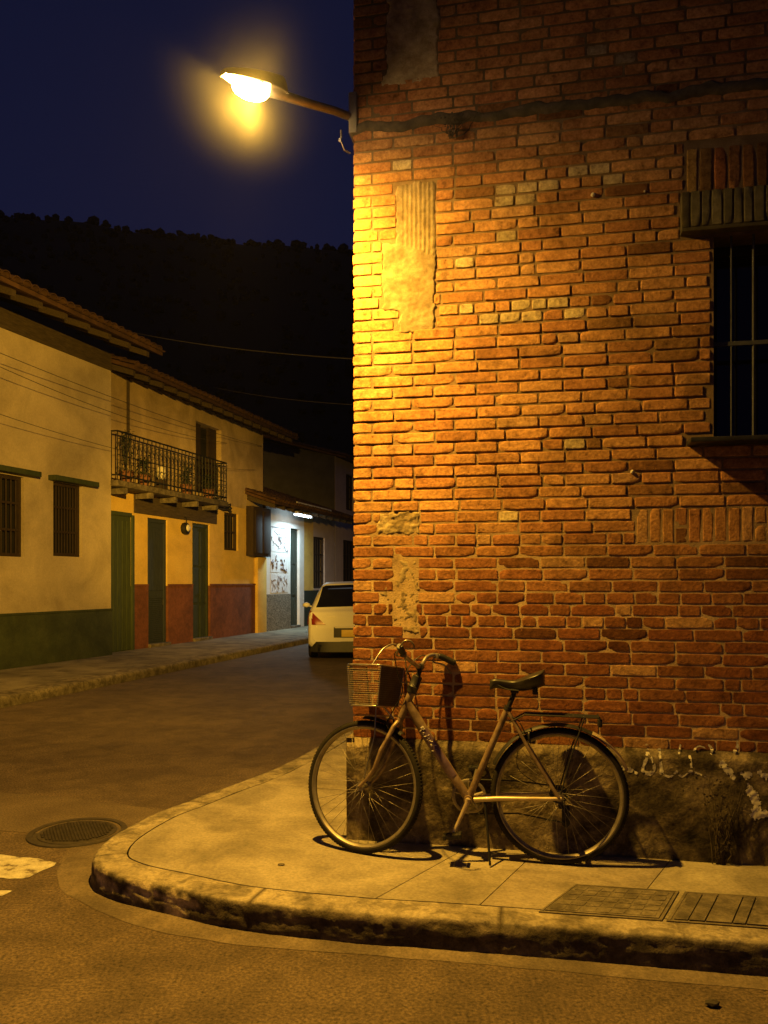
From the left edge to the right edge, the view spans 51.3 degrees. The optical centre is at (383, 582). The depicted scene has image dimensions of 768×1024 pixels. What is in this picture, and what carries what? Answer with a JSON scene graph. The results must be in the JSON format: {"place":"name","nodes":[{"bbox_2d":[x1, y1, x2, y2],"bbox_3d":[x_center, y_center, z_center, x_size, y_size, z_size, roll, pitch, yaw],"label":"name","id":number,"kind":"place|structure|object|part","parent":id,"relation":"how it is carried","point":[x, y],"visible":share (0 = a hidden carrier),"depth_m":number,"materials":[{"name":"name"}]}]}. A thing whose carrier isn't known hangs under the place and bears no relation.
{"place":"outdoors","nodes":[
{"label":"outdoors","id":0,"kind":"place"},
{"bbox_2d":[0,626,307,691],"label":"opposite pavement","id":1,"kind":"structure","parent":0,"point":[19,677],"depth_m":14.23,"materials":[{"name":"concrete"}]},
{"bbox_2d":[0,269,164,669],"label":"cream house","id":2,"kind":"structure","parent":1,"relation":"on","point":[55,546],"depth_m":13.63,"materials":[{"name":"beige paint"}]},
{"bbox_2d":[0,474,20,556],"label":"window","id":3,"kind":"structure","parent":2,"relation":"in","point":[10,486],"depth_m":12.90,"materials":[{"name":"brown wood"}]},
{"bbox_2d":[53,482,78,556],"bbox_3d":[-5.644,-1.090,14.064,0.100,1.276,0.736,0,0,18],"label":"window","id":4,"kind":"structure","parent":2,"relation":"in","point":[65,496],"depth_m":14.11,"materials":[{"name":"brown wood"}]},
{"bbox_2d":[134,332,352,358],"bbox_3d":[-2.180,-3.625,12.100,0.016,2.383,8.482,0,0,-41],"label":"overhead cable","id":5,"kind":"object","parent":2,"relation":"attached to","point":[251,350],"visible":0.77,"depth_m":11.76,"materials":[{"name":"black rubber"}]},
{"bbox_2d":[110,353,298,651],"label":"ochre house","id":6,"kind":"structure","parent":1,"relation":"on","point":[204,578],"depth_m":17.89,"materials":[{"name":"painted plaster"},{"name":"clay tile"},{"name":"wood"}]},
{"bbox_2d":[1,367,223,442],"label":"overhead cable","id":7,"kind":"object","parent":6,"relation":"attached to","point":[98,407],"visible":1,"depth_m":14.03,"materials":[{"name":"black rubber"}]},
{"bbox_2d":[111,515,130,651],"bbox_3d":[-5.293,0.056,15.873,0.114,2.748,0.776,0,0,17],"label":"green door","id":8,"kind":"structure","parent":6,"relation":"in","point":[120,525],"depth_m":15.91,"materials":[{"name":"paint"}]},
{"bbox_2d":[0,414,245,469],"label":"overhead cable","id":9,"kind":"object","parent":6,"relation":"attached to","point":[98,444],"visible":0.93,"depth_m":13.99,"materials":[{"name":"black rubber"}]},
{"bbox_2d":[113,429,136,482],"bbox_3d":[-5.063,-2.483,15.752,0.403,1.076,0.576,0,0,17],"label":"potted plant","id":10,"kind":"object","parent":6,"relation":"on","point":[124,472],"visible":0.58,"depth_m":15.70,"materials":[{"name":"green plant"}]},
{"bbox_2d":[1,353,259,445],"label":"overhead cable","id":11,"kind":"object","parent":6,"relation":"attached to","point":[115,398],"visible":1,"depth_m":14.38,"materials":[{"name":"black rubber"}]},
{"bbox_2d":[131,455,154,485],"bbox_3d":[-4.922,-2.267,16.331,0.437,0.644,0.582,0,0,17],"label":"potted plant","id":12,"kind":"object","parent":6,"relation":"on","point":[145,477],"visible":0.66,"depth_m":16.27,"materials":[{"name":"green plant"}]},
{"bbox_2d":[148,518,165,643],"bbox_3d":[-4.926,0.036,17.193,0.107,2.787,0.756,0,0,17],"label":"door","id":13,"kind":"structure","parent":6,"relation":"in","point":[156,527],"depth_m":17.24,"materials":[{"name":"green wood"}]},
{"bbox_2d":[156,466,166,489],"bbox_3d":[-4.668,-2.180,16.761,0.200,0.470,0.240,0,0,17],"label":"ceramic jar","id":14,"kind":"object","parent":6,"relation":"on","point":[161,480],"visible":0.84,"depth_m":16.68,"materials":[{"name":"ceramic"}]},
{"bbox_2d":[181,517,190,533],"bbox_3d":[-4.483,-1.294,18.146,0.170,0.418,0.270,0,0,17],"label":"wall lantern","id":15,"kind":"object","parent":6,"relation":"attached to","point":[185,528],"depth_m":18.07,"materials":[{"name":"black metal"}]},
{"bbox_2d":[179,463,194,493],"bbox_3d":[-4.426,-2.314,17.957,0.403,0.739,0.537,0,0,17],"label":"potted plant","id":16,"kind":"object","parent":6,"relation":"on","point":[187,487],"visible":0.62,"depth_m":17.84,"materials":[{"name":"green plant"}]},
{"bbox_2d":[192,523,207,637],"bbox_3d":[-4.399,0.026,18.957,0.107,2.807,0.796,0,0,17],"label":"door","id":17,"kind":"structure","parent":6,"relation":"in","point":[199,531],"depth_m":19.00,"materials":[{"name":"green wood"}]},
{"bbox_2d":[201,428,205,491],"bbox_3d":[-4.498,-2.900,19.383,0.020,1.740,1.220,0,0,17],"label":"balcony doorway","id":18,"kind":"structure","parent":6,"relation":"in","point":[203,432],"depth_m":19.60,"materials":[{"name":"brown wood"}]},
{"bbox_2d":[203,473,215,498],"bbox_3d":[-4.130,-2.263,18.888,0.391,0.636,0.576,0,0,17],"label":"potted plant","id":19,"kind":"object","parent":6,"relation":"on","point":[209,487],"visible":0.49,"depth_m":18.80,"materials":[{"name":"green plant"}]},
{"bbox_2d":[218,503,231,509],"bbox_3d":[-3.929,-1.865,19.654,0.288,0.190,0.634,0,0,17],"label":"bracket light","id":20,"kind":"object","parent":6,"relation":"attached to","point":[229,508],"visible":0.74,"depth_m":19.69,"materials":[{"name":"black metal"}]},
{"bbox_2d":[224,512,235,550],"bbox_3d":[-3.989,-1.285,20.420,0.100,0.946,0.756,0,0,17],"label":"window","id":21,"kind":"structure","parent":6,"relation":"in","point":[229,519],"depth_m":20.55,"materials":[{"name":"brown wood"}]},
{"bbox_2d":[213,387,353,404],"bbox_3d":[-1.400,-3.500,14.950,0.016,2.034,8.745,0,0,-36],"label":"overhead cable","id":22,"kind":"object","parent":6,"relation":"attached to","point":[288,399],"visible":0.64,"depth_m":15.55,"materials":[{"name":"black rubber"}]},
{"bbox_2d":[245,487,353,631],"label":"white shop","id":23,"kind":"structure","parent":1,"relation":"on","point":[310,553],"depth_m":24.29,"materials":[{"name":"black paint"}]},
{"bbox_2d":[270,574,287,592],"bbox_3d":[-3.016,0.030,23.104,0.017,0.540,1.220,0,0,17],"label":"wall poster","id":24,"kind":"object","parent":23,"relation":"attached to","point":[278,583],"depth_m":23.04,"materials":[{"name":"paper"}]},
{"bbox_2d":[270,553,287,572],"bbox_3d":[-3.015,-0.550,23.104,0.045,0.540,1.220,0,0,17],"label":"wall poster","id":25,"kind":"object","parent":23,"relation":"attached to","point":[278,563],"depth_m":23.11,"materials":[{"name":"paper"}]},
{"bbox_2d":[271,526,287,552],"bbox_3d":[-3.015,-1.235,23.104,0.021,0.730,1.220,0,0,17],"label":"wall poster","id":26,"kind":"object","parent":23,"relation":"attached to","point":[279,539],"depth_m":23.10,"materials":[{"name":"paper"}]},
{"bbox_2d":[290,529,296,624],"bbox_3d":[-2.803,-0.093,24.251,0.107,3.047,0.696,0,0,17],"label":"door","id":27,"kind":"structure","parent":23,"relation":"in","point":[293,532],"depth_m":24.33,"materials":[{"name":"wood"}]},
{"bbox_2d":[292,511,312,517],"bbox_3d":[-2.363,-2.031,23.331,0.180,0.228,1.170,0,0,17],"label":"fluorescent fitting","id":28,"kind":"object","parent":23,"relation":"attached to","point":[296,513],"visible":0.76,"depth_m":23.16,"materials":[{"name":"white plastic"}]},
{"bbox_2d":[313,537,322,587],"bbox_3d":[-2.222,-0.640,26.311,0.100,1.676,1.016,0,0,17],"label":"window","id":29,"kind":"structure","parent":23,"relation":"in","point":[317,542],"depth_m":26.42,"materials":[{"name":"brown wood"}]},
{"bbox_2d":[263,434,354,581],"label":"house","id":30,"kind":"structure","parent":1,"relation":"on","point":[321,476],"depth_m":28.14,"materials":[{"name":"beige paint"}]},
{"bbox_2d":[343,540,353,581],"bbox_3d":[-1.358,-0.745,29.226,0.100,1.546,1.396,0,0,17],"label":"window","id":31,"kind":"structure","parent":30,"relation":"in","point":[348,554],"depth_m":29.42,"materials":[{"name":"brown wood"}]},
{"bbox_2d":[346,474,351,510],"bbox_3d":[-1.350,-3.270,29.250,0.100,1.296,0.846,0,0,17],"label":"window","id":32,"kind":"structure","parent":30,"relation":"in","point":[348,478],"depth_m":29.42,"materials":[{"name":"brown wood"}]},
{"bbox_2d":[0,0,354,249],"label":"sky","id":33,"kind":"structure","parent":0,"point":[119,112],"materials":[{"name":"blue"}]},
{"bbox_2d":[0,643,767,1023],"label":"road","id":34,"kind":"structure","parent":0,"point":[202,731],"depth_m":3.32,"materials":[{"name":"grey asphalt"}]},
{"bbox_2d":[0,890,10,895],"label":"crosswalk stripe","id":35,"kind":"object","parent":34,"relation":"on","point":[3,892],"visible":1,"depth_m":3.89,"materials":[{"name":"paint"}]},
{"bbox_2d":[0,854,55,878],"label":"crosswalk stripe","id":36,"kind":"object","parent":34,"relation":"on","point":[11,867],"visible":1,"depth_m":4.24,"materials":[{"name":"paint"}]},
{"bbox_2d":[0,793,163,863],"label":"road patch","id":37,"kind":"object","parent":34,"relation":"on","point":[23,813],"visible":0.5,"depth_m":5.24,"materials":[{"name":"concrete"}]},
{"bbox_2d":[25,817,126,847],"bbox_3d":[-1.850,1.506,4.830,0.580,0.019,0.580,0,0,0],"label":"manhole cover","id":38,"kind":"object","parent":37,"relation":"on","point":[75,833],"visible":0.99,"depth_m":4.79,"materials":[{"name":"metal"}]},
{"bbox_2d":[0,635,307,707],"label":"opposite kerb","id":39,"kind":"structure","parent":34,"relation":"on","point":[33,693],"depth_m":12.30,"materials":[{"name":"concrete"}]},
{"bbox_2d":[303,581,354,656],"bbox_3d":[-0.728,0.745,17.419,2.130,1.527,4.015,0,0,-3],"label":"white car","id":40,"kind":"object","parent":34,"relation":"on","point":[331,625],"visible":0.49,"depth_m":15.47,"materials":[{"name":"paint"}]},
{"bbox_3d":[-0.641,0.268,15.826,1.395,0.444,0.386,0,0,-3],"label":"rear window","id":41,"kind":"part","parent":40,"relation":"part of","materials":[{"name":"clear glass"}]},
{"bbox_2d":[57,840,767,989],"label":"gutter","id":42,"kind":"object","parent":34,"relation":"on","point":[74,874],"visible":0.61,"depth_m":3.30,"materials":[{"name":"concrete"}]},
{"bbox_2d":[90,731,767,976],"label":"kerb","id":43,"kind":"structure","parent":34,"relation":"on","point":[118,875],"depth_m":3.33,"materials":[{"name":"concrete"}]},
{"bbox_2d":[705,999,719,1006],"bbox_3d":[1.169,1.498,2.850,0.055,0.021,0.036,0,0,0],"label":"pebble","id":44,"kind":"object","parent":34,"relation":"on","point":[711,1002],"visible":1,"depth_m":2.84,"materials":[{"name":"stone"}]},
{"bbox_2d":[129,741,767,918],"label":"pavement","id":45,"kind":"structure","parent":0,"point":[254,836],"depth_m":3.92,"materials":[{"name":"concrete"}]},
{"bbox_2d":[308,640,629,865],"bbox_3d":[0.359,0.827,3.969,1.636,1.107,0.473,0,0,18],"label":"bicycle","id":46,"kind":"object","parent":45,"relation":"on","point":[389,686],"visible":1,"depth_m":3.98,"materials":[{"name":"metal"}]},
{"bbox_2d":[346,0,767,865],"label":"brick building","id":47,"kind":"structure","parent":45,"relation":"on","point":[560,358],"depth_m":4.11,"materials":[{"name":"brick"}]},
{"bbox_2d":[220,67,356,143],"bbox_3d":[-0.410,-2.451,4.027,0.124,0.379,1.036,0,0,37],"label":"street lamp","id":48,"kind":"object","parent":47,"relation":"attached to","point":[263,83],"visible":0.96,"depth_m":3.85,"materials":[{"name":"grey metal"}]},
{"bbox_2d":[338,130,350,153],"bbox_3d":[-0.214,-2.378,4.319,0.069,0.124,0.019,0,0,-7],"label":"cable bracket","id":49,"kind":"object","parent":47,"relation":"attached to","point":[340,140],"visible":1,"depth_m":4.31,"materials":[{"name":"grey metal"}]},
{"bbox_2d":[430,111,480,138],"bbox_3d":[0.372,-2.391,4.178,0.267,0.131,0.038,0,0,11],"label":"dead weed","id":50,"kind":"object","parent":47,"relation":"attached to","point":[450,133],"visible":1,"depth_m":4.18,"materials":[{"name":"brown plant"}]},
{"bbox_2d":[683,775,745,864],"bbox_3d":[1.609,1.158,3.904,0.294,0.449,0.039,0,0,11],"label":"dry creeper","id":51,"kind":"object","parent":47,"relation":"attached to","point":[720,857],"visible":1,"depth_m":3.90,"materials":[{"name":"brown plant"}]},
{"bbox_2d":[714,244,767,435],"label":"window","id":52,"kind":"structure","parent":47,"relation":"in","point":[742,255],"depth_m":4.14,"materials":[{"name":"black glass"}]},
{"bbox_2d":[539,884,678,920],"bbox_3d":[0.980,1.375,3.450,0.615,0.009,0.344,0,0,11],"label":"utility cover","id":53,"kind":"object","parent":45,"relation":"on","point":[617,902],"visible":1,"depth_m":3.42,"materials":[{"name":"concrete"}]},
{"bbox_2d":[666,891,767,928],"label":"utility cover","id":54,"kind":"object","parent":45,"relation":"on","point":[732,910],"visible":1,"depth_m":3.34,"materials":[{"name":"metal"}]},
{"label":"ground","id":55,"kind":"structure","parent":0,"visible":0},
{"bbox_2d":[0,217,354,456],"bbox_3d":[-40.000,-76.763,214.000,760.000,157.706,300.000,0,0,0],"label":"hills","id":56,"kind":"structure","parent":55,"relation":"on","point":[260,329],"depth_m":197.54,"materials":[{"name":"plant"}]},
{"bbox_2d":[0,210,354,448],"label":"hillside forest","id":57,"kind":"object","parent":56,"relation":"on","point":[146,300],"visible":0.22,"depth_m":211.59,"materials":[{"name":"plant"}]}
]}

